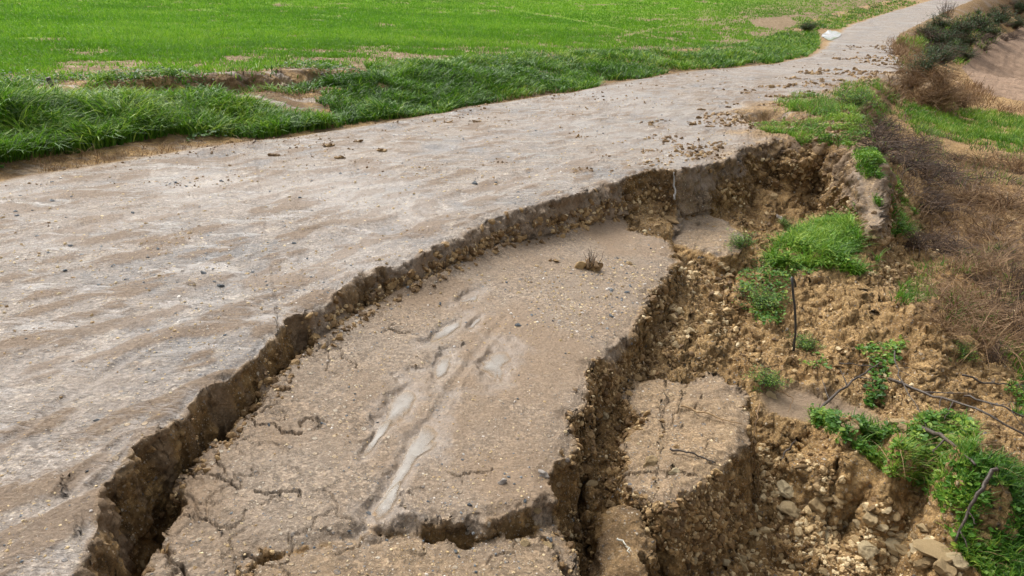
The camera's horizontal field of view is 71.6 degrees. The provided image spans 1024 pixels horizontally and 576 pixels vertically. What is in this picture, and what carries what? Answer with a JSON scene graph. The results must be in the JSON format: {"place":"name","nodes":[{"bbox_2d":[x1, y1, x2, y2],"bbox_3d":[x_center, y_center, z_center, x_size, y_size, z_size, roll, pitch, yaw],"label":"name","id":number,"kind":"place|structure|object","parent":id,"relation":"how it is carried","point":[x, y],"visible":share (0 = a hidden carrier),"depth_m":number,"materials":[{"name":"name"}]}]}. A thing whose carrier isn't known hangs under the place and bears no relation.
{"place":"outdoors","nodes":[
{"label":"outdoors","id":0,"kind":"place"},
{"bbox_2d":[0,0,886,85],"bbox_3d":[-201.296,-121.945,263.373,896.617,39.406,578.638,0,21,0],"label":"field","id":1,"kind":"structure","parent":0,"point":[776,23],"depth_m":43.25,"materials":[{"name":"green plant"}]},
{"bbox_2d":[0,0,928,180],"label":"verge","id":2,"kind":"structure","parent":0,"point":[15,168],"depth_m":10.62,"materials":[{"name":"green plant"}]},
{"bbox_2d":[0,42,787,167],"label":"leafy weeds","id":3,"kind":"object","parent":2,"relation":"on","point":[194,134],"visible":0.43,"depth_m":12.24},
{"bbox_2d":[794,20,821,31],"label":"hedge bush","id":4,"kind":"object","parent":2,"relation":"on","point":[805,26],"visible":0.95,"depth_m":43.83,"materials":[{"name":"green plant"}]},
{"bbox_2d":[0,0,1023,575],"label":"road","id":5,"kind":"structure","parent":0,"point":[60,352],"depth_m":5.14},
{"bbox_2d":[0,89,803,575],"bbox_3d":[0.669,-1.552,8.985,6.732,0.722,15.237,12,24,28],"label":"gravel","id":6,"kind":"structure","parent":5,"relation":"on","point":[374,331],"depth_m":4.44,"materials":[{"name":"grey gravel"}]},
{"bbox_2d":[2,47,891,353],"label":"mud crumbs","id":7,"kind":"object","parent":5,"relation":"on","point":[382,129],"visible":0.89,"depth_m":8.95,"materials":[{"name":"brown soil"}]},
{"bbox_2d":[573,45,934,213],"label":"mud crumbs","id":8,"kind":"object","parent":5,"relation":"on","point":[735,118],"visible":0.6,"depth_m":11.48,"materials":[{"name":"soil"}]},
{"bbox_2d":[880,57,963,80],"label":"dry bush","id":9,"kind":"object","parent":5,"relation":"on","point":[903,72],"visible":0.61,"depth_m":18.20,"materials":[{"name":"plant"}]},
{"bbox_2d":[904,48,955,76],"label":"hedge bush","id":10,"kind":"object","parent":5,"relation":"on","point":[929,64],"visible":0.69,"depth_m":18.16,"materials":[{"name":"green plant"}]},
{"bbox_2d":[128,3,1023,575],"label":"earth bank","id":11,"kind":"structure","parent":0,"point":[698,201],"depth_m":7.54,"materials":[{"name":"soil"},{"name":"dry grass"},{"name":"green grass"}]},
{"bbox_2d":[663,205,753,274],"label":"road slab","id":12,"kind":"structure","parent":11,"relation":"on","point":[703,232],"depth_m":7.01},
{"bbox_2d":[724,226,768,250],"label":"weed","id":13,"kind":"object","parent":12,"relation":"on","point":[740,240],"visible":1,"depth_m":6.75,"materials":[{"name":"plant"}]},
{"bbox_2d":[828,84,883,107],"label":"weed","id":14,"kind":"object","parent":11,"relation":"on","point":[855,96],"visible":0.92,"depth_m":11.95,"materials":[{"name":"plant"}]},
{"bbox_2d":[835,115,914,141],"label":"dead bush","id":15,"kind":"object","parent":11,"relation":"on","point":[884,131],"visible":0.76,"depth_m":9.18,"materials":[{"name":"plant"}]},
{"bbox_2d":[832,122,927,156],"bbox_3d":[4.392,-1.784,8.434,1.027,0.371,1.011,13,25,31],"label":"dead bush","id":16,"kind":"object","parent":11,"relation":"on","point":[882,149],"visible":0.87,"depth_m":8.42,"materials":[{"name":"plant"}]},
{"bbox_2d":[892,69,932,86],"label":"dry bush","id":17,"kind":"object","parent":11,"relation":"on","point":[910,81],"visible":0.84,"depth_m":17.84,"materials":[{"name":"plant"}]},
{"bbox_2d":[900,85,952,103],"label":"dry bush","id":18,"kind":"object","parent":11,"relation":"on","point":[926,94],"visible":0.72,"depth_m":17.11,"materials":[{"name":"plant"}]},
{"bbox_2d":[908,23,952,39],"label":"dead bush","id":19,"kind":"object","parent":11,"relation":"on","point":[926,35],"visible":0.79,"depth_m":43.30,"materials":[{"name":"plant"}]},
{"bbox_2d":[898,58,973,84],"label":"dry bush","id":20,"kind":"object","parent":11,"relation":"on","point":[942,78],"visible":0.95,"depth_m":17.30,"materials":[{"name":"plant"}]},
{"bbox_2d":[921,40,956,63],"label":"hedge bush","id":21,"kind":"object","parent":11,"relation":"on","point":[939,50],"visible":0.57,"depth_m":37.56,"materials":[{"name":"green plant"}]},
{"bbox_2d":[923,10,955,30],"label":"hedge bush","id":22,"kind":"object","parent":11,"relation":"on","point":[942,23],"visible":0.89,"depth_m":48.16,"materials":[{"name":"green plant"}]},
{"bbox_2d":[928,26,958,45],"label":"hedge bush","id":23,"kind":"object","parent":11,"relation":"on","point":[948,38],"visible":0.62,"depth_m":43.27,"materials":[{"name":"green plant"}]},
{"bbox_2d":[907,75,984,99],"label":"dry bush","id":24,"kind":"object","parent":11,"relation":"on","point":[953,94],"visible":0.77,"depth_m":17.05,"materials":[{"name":"plant"}]},
{"bbox_2d":[949,14,983,36],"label":"hedge bush","id":25,"kind":"object","parent":11,"relation":"on","point":[969,27],"visible":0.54,"depth_m":52.10,"materials":[{"name":"green plant"}]},
{"bbox_2d":[953,86,988,107],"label":"dry bush","id":26,"kind":"object","parent":11,"relation":"on","point":[959,102],"visible":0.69,"depth_m":18.57,"materials":[{"name":"plant"}]},
{"bbox_2d":[957,26,985,47],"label":"hedge bush","id":27,"kind":"object","parent":11,"relation":"on","point":[969,40],"visible":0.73,"depth_m":51.50,"materials":[{"name":"green plant"}]},
{"bbox_2d":[963,7,1013,31],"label":"hedge bush","id":28,"kind":"object","parent":11,"relation":"on","point":[984,22],"visible":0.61,"depth_m":59.65,"materials":[{"name":"green plant"}]},
{"bbox_2d":[989,4,1019,22],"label":"hedge bush","id":29,"kind":"object","parent":11,"relation":"on","point":[1002,12],"visible":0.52,"depth_m":75.61,"materials":[{"name":"green plant"}]},
{"bbox_2d":[564,17,1023,575],"bbox_3d":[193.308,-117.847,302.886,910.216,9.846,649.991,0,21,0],"label":"ground","id":30,"kind":"structure","parent":0,"point":[806,389],"depth_m":4.88,"materials":[{"name":"brown soil"}]},
{"bbox_2d":[235,493,578,575],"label":"road slab","id":31,"kind":"structure","parent":30,"relation":"on","point":[373,547],"depth_m":2.61,"materials":[{"name":"beige concrete"}]},
{"bbox_2d":[141,214,682,575],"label":"road slab","id":32,"kind":"structure","parent":30,"relation":"on","point":[294,424],"depth_m":3.41,"materials":[{"name":"beige concrete"}]},
{"bbox_2d":[381,486,397,510],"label":"puddle","id":33,"kind":"object","parent":32,"relation":"on","point":[387,501],"visible":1,"depth_m":2.78,"materials":[{"name":"beige liquid"}]},
{"bbox_2d":[389,394,411,416],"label":"puddle","id":34,"kind":"object","parent":32,"relation":"on","point":[402,403],"visible":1,"depth_m":3.42,"materials":[{"name":"beige liquid"}]},
{"bbox_2d":[387,434,427,492],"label":"puddle","id":35,"kind":"object","parent":32,"relation":"on","point":[417,448],"visible":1,"depth_m":3.06,"materials":[{"name":"beige liquid"}]},
{"bbox_2d":[485,356,503,373],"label":"puddle","id":36,"kind":"object","parent":32,"relation":"on","point":[495,363],"visible":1,"depth_m":3.90,"materials":[{"name":"beige liquid"}]},
{"bbox_2d":[574,246,602,270],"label":"earth clump","id":37,"kind":"object","parent":32,"relation":"on","point":[592,264],"visible":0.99,"depth_m":5.45,"materials":[{"name":"soil"}]},
{"bbox_2d":[95,114,891,575],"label":"soil crumbs","id":38,"kind":"object","parent":30,"relation":"on","point":[309,352],"visible":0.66,"depth_m":4.12,"materials":[{"name":"brown soil"}]},
{"bbox_2d":[129,143,901,575],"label":"soil crumbs","id":39,"kind":"object","parent":30,"relation":"on","point":[693,507],"visible":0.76,"depth_m":3.77,"materials":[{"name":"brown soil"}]},
{"bbox_2d":[579,486,668,575],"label":"road block","id":40,"kind":"structure","parent":30,"relation":"on","point":[612,556],"depth_m":3.20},
{"bbox_2d":[604,339,758,575],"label":"road block","id":41,"kind":"structure","parent":30,"relation":"on","point":[735,446],"depth_m":3.79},
{"bbox_2d":[643,455,657,466],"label":"stone","id":42,"kind":"object","parent":41,"relation":"on","point":[652,460],"visible":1,"depth_m":3.56,"materials":[{"name":"stone"}]},
{"bbox_2d":[729,280,790,310],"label":"weed","id":43,"kind":"object","parent":30,"relation":"on","point":[767,299],"visible":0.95,"depth_m":5.87,"materials":[{"name":"green plant"}]},
{"bbox_2d":[740,363,794,391],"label":"weed","id":44,"kind":"object","parent":30,"relation":"on","point":[768,379],"visible":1,"depth_m":4.76,"materials":[{"name":"green plant"}]},
{"bbox_2d":[736,254,819,324],"bbox_3d":[2.276,-0.066,6.205,0.654,0.326,1.563,12,24,29],"label":"ground cover","id":45,"kind":"object","parent":30,"relation":"on","point":[763,317],"visible":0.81,"depth_m":6.11,"materials":[{"name":"green plant"}]},
{"bbox_2d":[779,500,798,518],"bbox_3d":[1.554,1.233,3.967,0.116,0.067,0.119,10,23,24],"label":"stone","id":46,"kind":"object","parent":30,"relation":"on","point":[788,507],"visible":1,"depth_m":3.93,"materials":[{"name":"stone"}]},
{"bbox_2d":[791,277,796,350],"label":"branch","id":47,"kind":"object","parent":30,"relation":"on","point":[793,283],"visible":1,"depth_m":5.21,"materials":[{"name":"black wood"}]},
{"bbox_2d":[574,135,1023,575],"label":"rubble","id":48,"kind":"object","parent":30,"relation":"on","point":[847,561],"visible":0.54,"depth_m":3.89,"materials":[{"name":"stone"}]},
{"bbox_2d":[777,479,793,498],"bbox_3d":[1.576,1.149,4.059,0.111,0.078,0.127,3,21,8],"label":"stone","id":49,"kind":"object","parent":48,"relation":"on","point":[785,488],"visible":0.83,"depth_m":4.03,"materials":[{"name":"stone"}]},
{"bbox_2d":[902,151,979,190],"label":"dead bush","id":50,"kind":"object","parent":48,"relation":"on","point":[925,179],"visible":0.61,"depth_m":9.67,"materials":[{"name":"brown plant"}]},
{"bbox_2d":[945,552,969,569],"bbox_3d":[2.074,1.276,3.310,0.089,0.073,0.090,3,21,8],"label":"stone","id":51,"kind":"object","parent":48,"relation":"on","point":[959,561],"visible":0.96,"depth_m":3.29,"materials":[{"name":"stone"}]},
{"bbox_2d":[576,151,1023,575],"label":"soil crumbs","id":52,"kind":"object","parent":30,"relation":"on","point":[783,537],"visible":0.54,"depth_m":4.85,"materials":[{"name":"brown soil"}]},
{"bbox_2d":[788,329,825,350],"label":"weed","id":53,"kind":"object","parent":30,"relation":"on","point":[806,343],"visible":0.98,"depth_m":5.37,"materials":[{"name":"plant"}]},
{"bbox_2d":[808,496,825,513],"bbox_3d":[1.696,1.193,3.920,0.091,0.090,0.129,19,28,40],"label":"stone","id":54,"kind":"object","parent":30,"relation":"on","point":[815,504],"visible":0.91,"depth_m":3.88,"materials":[{"name":"stone"}]},
{"bbox_2d":[741,86,904,149],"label":"dry grass","id":55,"kind":"structure","parent":30,"relation":"on","point":[759,121],"depth_m":9.91,"materials":[{"name":"plant"}]},
{"bbox_2d":[749,112,922,218],"bbox_3d":[4.265,-1.706,9.540,2.183,1.037,5.042,6,22,16],"label":"grass clump","id":56,"kind":"object","parent":30,"relation":"on","point":[862,154],"visible":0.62,"depth_m":9.01,"materials":[{"name":"green plant"}]},
{"bbox_2d":[753,202,921,276],"bbox_3d":[3.339,-0.582,7.255,1.407,0.503,3.259,16,26,36],"label":"grass clump","id":57,"kind":"object","parent":30,"relation":"on","point":[824,236],"visible":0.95,"depth_m":6.71,"materials":[{"name":"green plant"}]},
{"bbox_2d":[772,77,906,132],"bbox_3d":[6.316,-3.437,13.504,1.993,0.822,8.402,13,25,30],"label":"grass clump","id":58,"kind":"object","parent":30,"relation":"on","point":[810,108],"visible":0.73,"depth_m":12.17,"materials":[{"name":"green plant"}]},
{"bbox_2d":[810,362,880,417],"bbox_3d":[2.197,0.656,4.729,0.820,0.144,0.235,-11,24,-26],"label":"branch","id":59,"kind":"object","parent":30,"relation":"on","point":[826,402],"visible":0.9,"depth_m":4.73,"materials":[{"name":"wood"}]},
{"bbox_2d":[857,540,879,559],"bbox_3d":[1.838,1.346,3.668,0.101,0.055,0.104,-15,36,2],"label":"stone","id":60,"kind":"object","parent":30,"relation":"on","point":[867,550],"visible":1,"depth_m":3.65,"materials":[{"name":"stone"}]},
{"bbox_2d":[862,511,877,526],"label":"stone","id":61,"kind":"object","parent":30,"relation":"on","point":[870,519],"visible":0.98,"depth_m":3.70,"materials":[{"name":"stone"}]},
{"bbox_2d":[872,113,908,131],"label":"dead bush","id":62,"kind":"object","parent":30,"relation":"on","point":[885,123],"visible":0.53,"depth_m":12.53,"materials":[{"name":"plant"}]},
{"bbox_2d":[884,537,900,557],"bbox_3d":[2.021,1.364,3.700,0.234,0.121,0.145,-10,38,-15],"label":"stone","id":63,"kind":"object","parent":30,"relation":"on","point":[890,542],"visible":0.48,"depth_m":3.66,"materials":[{"name":"stone"}]},
{"bbox_2d":[855,334,940,425],"bbox_3d":[2.550,0.631,4.681,0.448,0.238,1.152,6,22,16],"label":"ground cover","id":64,"kind":"object","parent":30,"relation":"on","point":[893,345],"visible":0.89,"depth_m":4.90,"materials":[{"name":"green plant"}]},
{"bbox_2d":[887,270,935,305],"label":"grass clump","id":65,"kind":"object","parent":30,"relation":"on","point":[910,295],"visible":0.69,"depth_m":6.02,"materials":[{"name":"green plant"}]},
{"bbox_2d":[883,129,943,156],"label":"dead bush","id":66,"kind":"object","parent":30,"relation":"on","point":[912,139],"visible":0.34,"depth_m":10.72,"materials":[{"name":"plant"}]},
{"bbox_2d":[804,403,1023,575],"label":"ground cover","id":67,"kind":"object","parent":30,"relation":"on","point":[1008,548],"visible":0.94,"depth_m":3.59,"materials":[{"name":"green plant"}]},
{"bbox_2d":[920,425,976,465],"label":"branch","id":68,"kind":"object","parent":67,"relation":"on","point":[934,433],"visible":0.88,"depth_m":3.87,"materials":[{"name":"wood"}]},
{"bbox_2d":[954,467,998,549],"bbox_3d":[2.194,1.025,3.356,0.070,0.301,0.305,19,28,40],"label":"branch","id":69,"kind":"object","parent":67,"relation":"on","point":[983,487],"visible":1,"depth_m":3.35,"materials":[{"name":"wood"}]},
{"bbox_2d":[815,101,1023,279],"bbox_3d":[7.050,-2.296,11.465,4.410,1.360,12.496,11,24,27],"label":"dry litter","id":70,"kind":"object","parent":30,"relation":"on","point":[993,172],"visible":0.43,"depth_m":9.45,"materials":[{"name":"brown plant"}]},
{"bbox_2d":[885,143,956,175],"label":"dead bush","id":71,"kind":"object","parent":30,"relation":"on","point":[916,162],"visible":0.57,"depth_m":9.78,"materials":[{"name":"plant"}]},
{"bbox_2d":[896,221,951,254],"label":"dead bush","id":72,"kind":"object","parent":30,"relation":"on","point":[916,245],"visible":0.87,"depth_m":7.43,"materials":[{"name":"brown plant"}]},
{"bbox_2d":[913,556,936,569],"bbox_3d":[1.983,1.315,3.395,0.125,0.081,0.065,-7,22,-16],"label":"stone","id":73,"kind":"object","parent":30,"relation":"on","point":[923,563],"visible":0.76,"depth_m":3.38,"materials":[{"name":"stone"}]},
{"bbox_2d":[913,539,951,562],"bbox_3d":[2.018,1.263,3.401,0.115,0.084,0.183,-18,28,-39],"label":"stone","id":74,"kind":"object","parent":73,"relation":"on","point":[931,548],"visible":0.9,"depth_m":3.38,"materials":[{"name":"stone"}]},
{"bbox_2d":[902,131,950,153],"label":"dead bush","id":75,"kind":"object","parent":30,"relation":"on","point":[931,142],"visible":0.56,"depth_m":12.20,"materials":[{"name":"plant"}]},
{"bbox_2d":[830,408,1023,575],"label":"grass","id":76,"kind":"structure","parent":30,"relation":"on","point":[952,467],"depth_m":3.69,"materials":[{"name":"plant"}]},
{"bbox_2d":[908,140,952,161],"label":"dead bush","id":77,"kind":"object","parent":30,"relation":"on","point":[935,153],"visible":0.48,"depth_m":11.82,"materials":[{"name":"plant"}]},
{"bbox_2d":[908,83,966,108],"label":"dry bush","id":78,"kind":"object","parent":30,"relation":"on","point":[937,104],"visible":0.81,"depth_m":17.02,"materials":[{"name":"plant"}]},
{"bbox_2d":[882,29,1005,105],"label":"dry grass","id":79,"kind":"structure","parent":30,"relation":"on","point":[978,87],"depth_m":25.77,"materials":[{"name":"plant"}]},
{"bbox_2d":[865,182,1023,390],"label":"dry grass","id":80,"kind":"structure","parent":30,"relation":"on","point":[987,305],"depth_m":5.99,"materials":[{"name":"plant"}]},
{"bbox_2d":[911,177,977,221],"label":"dead bush","id":81,"kind":"object","parent":30,"relation":"on","point":[936,203],"visible":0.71,"depth_m":8.85,"materials":[{"name":"brown plant"}]},
{"bbox_2d":[932,556,956,575],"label":"stone","id":82,"kind":"object","parent":30,"relation":"on","point":[941,567],"visible":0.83,"depth_m":3.30,"materials":[{"name":"stone"}]},
{"bbox_2d":[915,219,977,254],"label":"dead bush","id":83,"kind":"object","parent":30,"relation":"on","point":[941,242],"visible":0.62,"depth_m":7.71,"materials":[{"name":"plant"}]},
{"bbox_2d":[905,306,988,345],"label":"dry bush","id":84,"kind":"object","parent":30,"relation":"on","point":[952,332],"visible":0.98,"depth_m":5.03,"materials":[{"name":"plant"}]},
{"bbox_2d":[887,131,1023,271],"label":"dry grass","id":85,"kind":"structure","parent":30,"relation":"on","point":[985,211],"depth_m":9.27,"materials":[{"name":"plant"}]},
{"bbox_2d":[888,377,1023,434],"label":"branch","id":86,"kind":"object","parent":30,"relation":"on","point":[947,399],"visible":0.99,"depth_m":4.27,"materials":[{"name":"brown wood"}]},
{"bbox_2d":[892,123,1023,188],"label":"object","id":87,"kind":"object","parent":30,"relation":"on","point":[969,157],"visible":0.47,"depth_m":12.64,"materials":[{"name":"brown plant"}]},
{"bbox_2d":[896,97,1023,152],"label":"grass clump","id":88,"kind":"object","parent":30,"relation":"on","point":[1006,138],"visible":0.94,"depth_m":15.80,"materials":[{"name":"green plant"}]},
{"bbox_2d":[918,156,1004,185],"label":"dead bush","id":89,"kind":"object","parent":30,"relation":"on","point":[968,177],"visible":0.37,"depth_m":10.43,"materials":[{"name":"plant"}]},
{"bbox_2d":[949,339,978,364],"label":"weed","id":90,"kind":"object","parent":30,"relation":"on","point":[963,350],"visible":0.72,"depth_m":4.92,"materials":[{"name":"plant"}]},
{"bbox_2d":[907,243,1023,379],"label":"grass clump","id":91,"kind":"object","parent":30,"relation":"on","point":[1009,355],"visible":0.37,"depth_m":5.68,"materials":[{"name":"brown plant"}]},
{"bbox_2d":[932,175,1016,212],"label":"dry bush","id":92,"kind":"object","parent":30,"relation":"on","point":[962,195],"visible":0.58,"depth_m":9.37,"materials":[{"name":"plant"}]},
{"bbox_2d":[943,245,1018,286],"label":"dry bush","id":93,"kind":"object","parent":30,"relation":"on","point":[986,269],"visible":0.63,"depth_m":6.68,"materials":[{"name":"plant"}]},
{"bbox_2d":[948,143,1015,168],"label":"dry bush","id":94,"kind":"object","parent":30,"relation":"on","point":[980,162],"visible":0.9,"depth_m":12.10,"materials":[{"name":"plant"}]},
{"bbox_2d":[943,175,1023,215],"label":"dry bush","id":95,"kind":"object","parent":30,"relation":"on","point":[1009,203],"visible":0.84,"depth_m":8.99,"materials":[{"name":"plant"}]},
{"bbox_2d":[948,267,1022,295],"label":"dead bush","id":96,"kind":"object","parent":30,"relation":"on","point":[976,280],"visible":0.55,"depth_m":6.54,"materials":[{"name":"plant"}]},
{"bbox_2d":[953,205,1022,242],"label":"dry bush","id":97,"kind":"object","parent":30,"relation":"on","point":[984,224],"visible":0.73,"depth_m":8.16,"materials":[{"name":"plant"}]},
{"bbox_2d":[963,395,1023,426],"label":"branch","id":98,"kind":"object","parent":30,"relation":"on","point":[992,404],"visible":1,"depth_m":4.27,"materials":[{"name":"wood"}]},
{"bbox_2d":[974,329,1021,365],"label":"dead stalks","id":99,"kind":"object","parent":30,"relation":"on","point":[995,355],"visible":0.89,"depth_m":4.90,"materials":[{"name":"plant"}]},
{"bbox_2d":[977,276,1023,317],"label":"dead stalks","id":100,"kind":"object","parent":30,"relation":"on","point":[999,294],"visible":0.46,"depth_m":5.76,"materials":[{"name":"plant"}]},
{"bbox_2d":[982,149,1023,174],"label":"dry bush","id":101,"kind":"object","parent":30,"relation":"on","point":[1020,165],"visible":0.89,"depth_m":11.82,"materials":[{"name":"plant"}]},
{"bbox_2d":[992,262,1023,299],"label":"dead stalks","id":102,"kind":"object","parent":30,"relation":"on","point":[1018,286],"visible":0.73,"depth_m":6.41,"materials":[{"name":"plant"}]},
{"bbox_2d":[993,293,1023,341],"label":"dead stalks","id":103,"kind":"object","parent":30,"relation":"on","point":[1014,324],"visible":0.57,"depth_m":5.22,"materials":[{"name":"plant"}]},
{"bbox_2d":[1004,374,1023,417],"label":"ground cover","id":104,"kind":"object","parent":30,"relation":"on","point":[1021,398],"visible":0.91,"depth_m":4.65,"materials":[{"name":"plant"}]},
{"bbox_2d":[822,30,840,39],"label":"ditch water","id":105,"kind":"structure","parent":0,"point":[833,35],"depth_m":43.12,"materials":[{"name":"grey liquid"}]},
{"bbox_2d":[882,65,1023,116],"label":"dry grass","id":106,"kind":"structure","parent":0,"point":[958,82],"depth_m":19.35,"materials":[{"name":"plant"}]},
{"bbox_2d":[962,26,1023,100],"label":"ploughed field","id":107,"kind":"structure","parent":0,"point":[1000,70],"depth_m":51.55,"materials":[{"name":"soil"}]},
{"bbox_2d":[898,10,1001,64],"bbox_3d":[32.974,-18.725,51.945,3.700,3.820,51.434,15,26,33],"label":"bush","id":108,"kind":"object","parent":107,"relation":"on","point":[916,38],"visible":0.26,"depth_m":42.51,"materials":[{"name":"green plant"}]},
{"bbox_2d":[978,21,1006,38],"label":"hedge bush","id":109,"kind":"object","parent":107,"relation":"on","point":[989,31],"visible":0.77,"depth_m":58.48,"materials":[{"name":"green plant"}]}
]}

